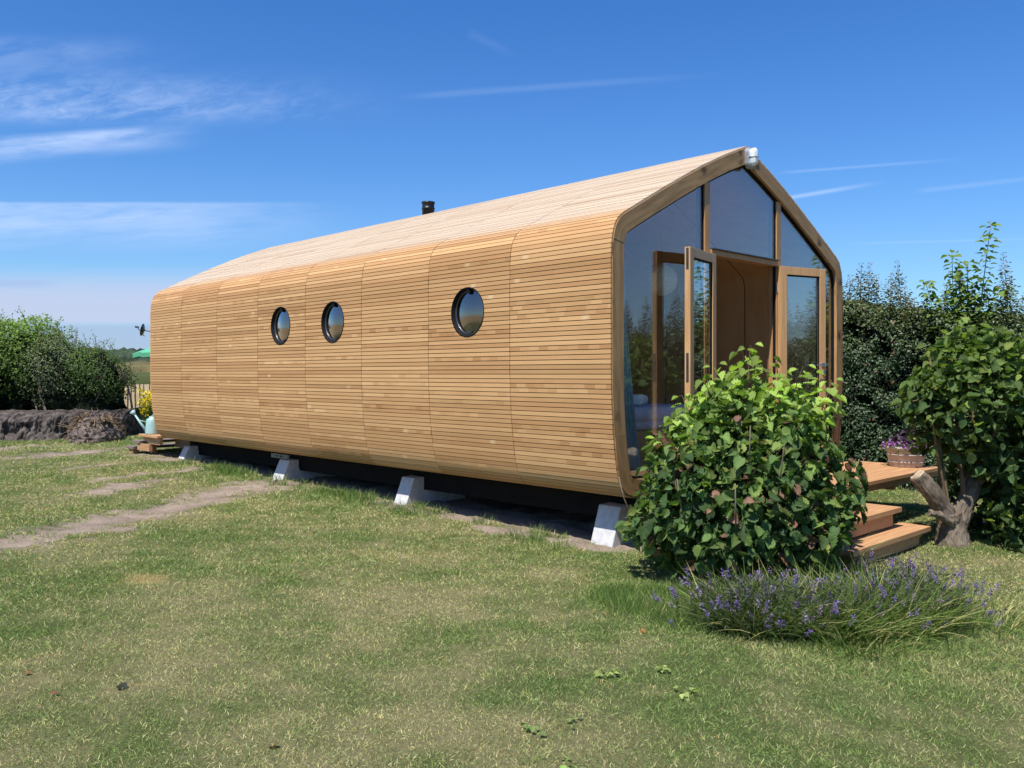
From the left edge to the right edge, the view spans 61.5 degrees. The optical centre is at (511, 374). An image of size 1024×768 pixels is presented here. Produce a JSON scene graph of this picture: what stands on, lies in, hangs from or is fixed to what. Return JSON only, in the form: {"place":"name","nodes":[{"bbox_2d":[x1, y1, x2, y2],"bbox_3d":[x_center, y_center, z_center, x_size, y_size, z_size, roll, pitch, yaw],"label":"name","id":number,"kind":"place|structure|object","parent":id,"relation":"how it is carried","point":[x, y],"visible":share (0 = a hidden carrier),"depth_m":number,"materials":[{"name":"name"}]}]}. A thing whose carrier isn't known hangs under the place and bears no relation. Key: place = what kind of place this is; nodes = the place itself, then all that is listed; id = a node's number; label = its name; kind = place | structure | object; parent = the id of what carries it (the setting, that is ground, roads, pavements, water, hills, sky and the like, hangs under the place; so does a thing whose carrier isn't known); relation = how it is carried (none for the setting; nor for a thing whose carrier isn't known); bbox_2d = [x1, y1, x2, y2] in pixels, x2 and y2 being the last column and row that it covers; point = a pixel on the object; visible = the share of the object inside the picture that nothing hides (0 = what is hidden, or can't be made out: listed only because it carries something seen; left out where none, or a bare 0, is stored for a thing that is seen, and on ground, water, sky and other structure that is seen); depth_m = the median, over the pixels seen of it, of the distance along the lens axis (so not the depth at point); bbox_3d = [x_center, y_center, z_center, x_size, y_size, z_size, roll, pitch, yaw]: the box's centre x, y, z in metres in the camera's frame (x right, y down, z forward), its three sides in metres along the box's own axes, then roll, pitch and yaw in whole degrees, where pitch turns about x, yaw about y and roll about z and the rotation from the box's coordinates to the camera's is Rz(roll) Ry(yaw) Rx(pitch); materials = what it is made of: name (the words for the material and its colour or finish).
{"place":"outdoors","nodes":[
{"label":"outdoors","id":0,"kind":"place"},
{"bbox_2d":[0,407,151,441],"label":"bank","id":1,"kind":"structure","parent":0,"point":[21,425],"depth_m":17.19,"materials":[{"name":"soil"}]},
{"bbox_2d":[0,316,27,409],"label":"leafy shrub","id":2,"kind":"object","parent":1,"relation":"on","point":[1,386],"visible":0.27,"depth_m":18.59,"materials":[{"name":"green plant"}]},
{"bbox_2d":[0,307,80,410],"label":"leafy shrub","id":3,"kind":"object","parent":1,"relation":"on","point":[12,396],"visible":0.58,"depth_m":18.68,"materials":[{"name":"green plant"}]},
{"bbox_2d":[14,322,98,410],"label":"leafy shrub","id":4,"kind":"object","parent":1,"relation":"on","point":[48,374],"visible":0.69,"depth_m":18.46,"materials":[{"name":"green plant"}]},
{"bbox_2d":[58,330,140,410],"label":"leafy shrub","id":5,"kind":"object","parent":1,"relation":"on","point":[103,384],"visible":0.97,"depth_m":18.64,"materials":[{"name":"green plant"}]},
{"bbox_2d":[116,361,150,372],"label":"field","id":6,"kind":"structure","parent":0,"point":[142,366],"depth_m":147.35,"materials":[{"name":"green plant"}]},
{"bbox_2d":[120,372,149,383],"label":"field verge","id":7,"kind":"structure","parent":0,"point":[144,377],"depth_m":111.59,"materials":[{"name":"green plant"}]},
{"bbox_2d":[0,384,1023,767],"bbox_3d":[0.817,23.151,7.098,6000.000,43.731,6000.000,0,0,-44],"label":"ground","id":8,"kind":"structure","parent":0,"point":[570,524],"depth_m":4.68,"materials":[{"name":"green plant"}]},
{"bbox_2d":[57,408,129,443],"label":"root clump","id":9,"kind":"object","parent":8,"relation":"on","point":[86,428],"visible":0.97,"depth_m":16.86,"materials":[{"name":"soil"}]},
{"bbox_2d":[66,347,149,362],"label":"treeline","id":10,"kind":"object","parent":8,"relation":"on","point":[126,353],"visible":0.01,"depth_m":317.69,"materials":[{"name":"green plant"}]},
{"bbox_2d":[126,380,149,407],"bbox_3d":[-8.605,0.745,21.697,4.363,1.355,0.076,0,0,-25],"label":"paling fence","id":11,"kind":"object","parent":8,"relation":"on","point":[135,391],"visible":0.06,"depth_m":21.34,"materials":[{"name":"wood"}]},
{"bbox_2d":[133,347,150,357],"bbox_3d":[-7.768,0.187,20.500,2.180,2.370,2.180,0,0,8],"label":"parasol","id":12,"kind":"object","parent":8,"relation":"on","point":[144,353],"visible":0.16,"depth_m":19.71,"materials":[{"name":"green fabric"}]},
{"bbox_2d":[136,388,152,433],"bbox_3d":[-7.905,0.756,18.794,0.780,1.156,0.753,0,0,1],"label":"yellow broom","id":13,"kind":"object","parent":8,"relation":"on","point":[143,407],"visible":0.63,"depth_m":18.74,"materials":[{"name":"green plant"}]},
{"bbox_2d":[126,433,174,453],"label":"deck","id":14,"kind":"structure","parent":8,"relation":"on","point":[155,441],"depth_m":14.70,"materials":[{"name":"brown wood"}]},
{"bbox_2d":[130,410,158,434],"bbox_3d":[-6.175,0.808,14.563,0.583,0.417,0.235,0,0,-11],"label":"watering can","id":15,"kind":"object","parent":14,"relation":"on","point":[150,428],"visible":0.62,"depth_m":14.49,"materials":[{"name":"green metal"}]},
{"bbox_2d":[179,445,211,459],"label":"foundation block","id":16,"kind":"structure","parent":8,"relation":"on","point":[191,451],"depth_m":13.96,"materials":[{"name":"white concrete"}]},
{"bbox_2d":[273,458,334,479],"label":"foundation block","id":17,"kind":"structure","parent":8,"relation":"on","point":[285,467],"depth_m":11.73,"materials":[{"name":"white concrete"}]},
{"bbox_2d":[394,475,464,504],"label":"foundation block","id":18,"kind":"structure","parent":8,"relation":"on","point":[410,486],"depth_m":9.77,"materials":[{"name":"white concrete"}]},
{"bbox_2d":[150,146,842,515],"bbox_3d":[-1.023,-0.570,12.046,4.278,3.885,10.204,0,0,-44],"label":"timber cabin","id":19,"kind":"object","parent":8,"relation":"on","point":[474,350],"visible":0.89,"depth_m":9.32,"materials":[{"name":"brown wood"}]},
{"bbox_2d":[135,324,149,335],"bbox_3d":[-5.912,-0.731,14.241,0.659,0.213,0.206,0,0,3],"label":"satellite dish","id":20,"kind":"object","parent":19,"relation":"attached to","point":[142,329],"visible":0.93,"depth_m":14.22,"materials":[{"name":"metal"}]},
{"bbox_2d":[624,277,640,472],"bbox_3d":[1.029,-0.088,7.516,0.324,1.981,0.042,0,0,-44],"label":"curtain","id":21,"kind":"object","parent":19,"relation":"hanging from","point":[632,445],"visible":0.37,"depth_m":7.50,"materials":[{"name":"grey fabric"}]},
{"bbox_2d":[633,394,684,464],"bbox_3d":[0.725,0.529,9.462,1.605,0.773,1.985,0,0,-44],"label":"bed","id":22,"kind":"object","parent":19,"relation":"on","point":[649,416],"visible":0.02,"depth_m":8.80,"materials":[{"name":"blue fabric"}]},
{"bbox_2d":[646,232,677,295],"bbox_3d":[1.816,-1.338,10.444,0.381,0.780,0.381,0,0,-44],"label":"paper lantern","id":23,"kind":"object","parent":19,"relation":"hanging from","point":[661,279],"visible":1,"depth_m":10.31,"materials":[{"name":"white paper"}]},
{"bbox_2d":[685,247,715,409],"bbox_3d":[1.731,-0.118,7.884,0.054,2.025,0.633,0,0,34],"label":"door","id":24,"kind":"structure","parent":19,"relation":"in","point":[691,253],"depth_m":7.67,"materials":[{"name":"brown wood"}]},
{"bbox_2d":[627,167,830,475],"bbox_3d":[2.287,-0.597,8.650,3.936,3.005,0.044,0,0,-44],"label":"window frame","id":25,"kind":"structure","parent":19,"relation":"in","point":[828,290],"depth_m":9.80,"materials":[{"name":"brown wood"}]},
{"bbox_2d":[745,147,758,168],"bbox_3d":[2.393,-2.153,8.547,0.120,0.216,0.114,0,0,-44],"label":"bulkhead lamp","id":26,"kind":"object","parent":19,"relation":"attached to","point":[751,157],"visible":1,"depth_m":8.52,"materials":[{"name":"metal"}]},
{"bbox_2d":[777,266,826,447],"bbox_3d":[3.077,-0.118,9.152,0.657,2.025,0.177,0,0,-27],"label":"door","id":27,"kind":"structure","parent":19,"relation":"in","point":[782,271],"depth_m":9.17,"materials":[{"name":"brown wood"}]},
{"bbox_2d":[520,722,545,736],"bbox_3d":[0.096,1.523,3.688,0.062,0.038,0.148,0,0,-44],"label":"weed rosette","id":28,"kind":"object","parent":8,"relation":"on","point":[532,729],"visible":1,"depth_m":3.69,"materials":[{"name":"green plant"}]},
{"bbox_2d":[560,755,576,767],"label":"weed rosette","id":29,"kind":"object","parent":8,"relation":"on","point":[563,766],"visible":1,"depth_m":3.32,"materials":[{"name":"green plant"}]},
{"bbox_2d":[567,713,580,726],"bbox_3d":[0.260,1.506,3.758,0.056,0.024,0.126,0,0,23],"label":"weed rosette","id":30,"kind":"object","parent":8,"relation":"on","point":[570,719],"visible":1,"depth_m":3.77,"materials":[{"name":"green plant"}]},
{"bbox_2d":[593,667,619,677],"bbox_3d":[0.480,1.527,4.412,0.150,0.027,0.092,0,0,-23],"label":"weed rosette","id":31,"kind":"object","parent":8,"relation":"on","point":[597,673],"visible":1,"depth_m":4.40,"materials":[{"name":"green plant"}]},
{"bbox_2d":[591,502,654,546],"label":"foundation block","id":32,"kind":"structure","parent":8,"relation":"on","point":[609,515],"depth_m":7.62,"materials":[{"name":"white concrete"}]},
{"bbox_2d":[656,665,670,671],"bbox_3d":[0.783,1.528,4.460,0.078,0.030,0.071,0,0,-8],"label":"weed rosette","id":33,"kind":"object","parent":8,"relation":"on","point":[662,669],"visible":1,"depth_m":4.46,"materials":[{"name":"green plant"}]},
{"bbox_2d":[673,685,698,698],"bbox_3d":[0.848,1.530,4.154,0.118,0.034,0.140,0,0,-7],"label":"weed rosette","id":34,"kind":"object","parent":8,"relation":"on","point":[686,694],"visible":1,"depth_m":4.13,"materials":[{"name":"green plant"}]},
{"bbox_2d":[613,342,868,584],"bbox_3d":[1.751,0.654,6.459,1.821,1.793,1.834,0,0,-44],"label":"hazel bush","id":35,"kind":"object","parent":8,"relation":"on","point":[764,491],"visible":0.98,"depth_m":6.06,"materials":[{"name":"green plant"}]},
{"bbox_2d":[650,566,836,637],"bbox_3d":[1.438,1.389,5.324,1.084,0.415,1.156,0,0,-44],"label":"lavender plant","id":36,"kind":"object","parent":8,"relation":"on","point":[727,600],"visible":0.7,"depth_m":5.17,"materials":[{"name":"green plant"}]},
{"bbox_2d":[644,559,865,649],"bbox_3d":[1.512,1.364,5.357,1.501,0.419,1.469,0,0,-44],"label":"grass clump","id":37,"kind":"object","parent":8,"relation":"on","point":[749,630],"visible":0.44,"depth_m":5.10,"materials":[{"name":"green plant"}]},
{"bbox_2d":[704,569,882,641],"bbox_3d":[1.749,1.405,5.314,1.163,0.392,1.128,0,0,-44],"label":"lavender plant","id":38,"kind":"object","parent":8,"relation":"on","point":[812,591],"visible":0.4,"depth_m":5.10,"materials":[{"name":"green plant"}]},
{"bbox_2d":[712,556,963,655],"bbox_3d":[1.869,1.360,5.294,1.633,0.437,1.592,0,0,-44],"label":"grass clump","id":39,"kind":"object","parent":8,"relation":"on","point":[854,630],"visible":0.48,"depth_m":5.01,"materials":[{"name":"green plant"}]},
{"bbox_2d":[815,530,898,573],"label":"grass clump","id":40,"kind":"object","parent":8,"relation":"on","point":[853,558],"visible":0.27,"depth_m":6.66,"materials":[{"name":"green plant"}]},
{"bbox_2d":[795,572,932,637],"bbox_3d":[2.075,1.423,5.314,1.057,0.340,0.992,0,0,-44],"label":"lavender plant","id":41,"kind":"object","parent":8,"relation":"on","point":[853,589],"visible":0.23,"depth_m":5.20,"materials":[{"name":"green plant"}]},
{"bbox_2d":[788,610,942,662],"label":"grass clump","id":42,"kind":"object","parent":8,"relation":"on","point":[846,647],"visible":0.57,"depth_m":4.84,"materials":[{"name":"green plant"}]},
{"bbox_2d":[829,503,930,567],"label":"front steps","id":43,"kind":"structure","parent":8,"relation":"on","point":[880,517],"depth_m":7.34,"materials":[{"name":"brown wood"}]},
{"bbox_2d":[827,461,937,497],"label":"wooden deck","id":44,"kind":"structure","parent":8,"relation":"on","point":[880,475],"depth_m":8.84,"materials":[{"name":"brown wood"}]},
{"bbox_2d":[879,428,931,467],"bbox_3d":[4.366,0.808,9.531,0.566,0.423,0.585,0,0,-44],"label":"planter tub","id":45,"kind":"object","parent":44,"relation":"on","point":[896,447],"visible":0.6,"depth_m":9.39,"materials":[{"name":"brown wood"}]},
{"bbox_2d":[762,549,1020,647],"bbox_3d":[2.328,1.364,5.333,1.580,0.469,1.580,0,0,-6],"label":"grass clump","id":46,"kind":"object","parent":8,"relation":"on","point":[937,624],"visible":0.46,"depth_m":5.11,"materials":[{"name":"green plant"}]},
{"bbox_2d":[839,547,969,591],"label":"lavender plant","id":47,"kind":"object","parent":8,"relation":"on","point":[902,571],"visible":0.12,"depth_m":6.03,"materials":[{"name":"green plant"}]},
{"bbox_2d":[831,557,1006,628],"bbox_3d":[2.570,1.383,5.476,1.136,0.402,1.098,0,0,-44],"label":"lavender plant","id":48,"kind":"object","parent":8,"relation":"on","point":[907,580],"visible":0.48,"depth_m":5.37,"materials":[{"name":"green plant"}]},
{"bbox_2d":[836,252,1023,496],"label":"garden hedge","id":49,"kind":"object","parent":8,"relation":"on","point":[882,354],"visible":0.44,"depth_m":11.57,"materials":[{"name":"green plant"}]},
{"bbox_2d":[888,316,1023,551],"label":"coppiced tree","id":50,"kind":"object","parent":8,"relation":"on","point":[990,465],"visible":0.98,"depth_m":7.59,"materials":[{"name":"green plant"}]},
{"bbox_2d":[916,220,1015,384],"bbox_3d":[5.661,-0.850,10.819,0.418,2.050,1.139,0,0,-44],"label":"sapling","id":51,"kind":"object","parent":8,"relation":"on","point":[953,301],"visible":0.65,"depth_m":10.73,"materials":[{"name":"green plant"}]},
{"bbox_2d":[911,573,1023,638],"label":"grass clump","id":52,"kind":"object","parent":8,"relation":"on","point":[1006,617],"visible":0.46,"depth_m":5.27,"materials":[{"name":"green plant"}]},
{"bbox_2d":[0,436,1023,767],"bbox_3d":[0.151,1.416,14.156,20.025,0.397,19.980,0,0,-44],"label":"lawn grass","id":53,"kind":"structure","parent":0,"point":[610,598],"depth_m":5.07,"materials":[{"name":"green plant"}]},
{"bbox_2d":[116,682,127,689],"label":"fallen leaf","id":54,"kind":"object","parent":53,"relation":"on","point":[123,685],"visible":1,"depth_m":4.20,"materials":[{"name":"grey plant"}]},
{"bbox_2d":[0,0,1023,349],"label":"sky","id":55,"kind":"structure","parent":0,"point":[148,147],"materials":[{"name":"blue"}]}
]}

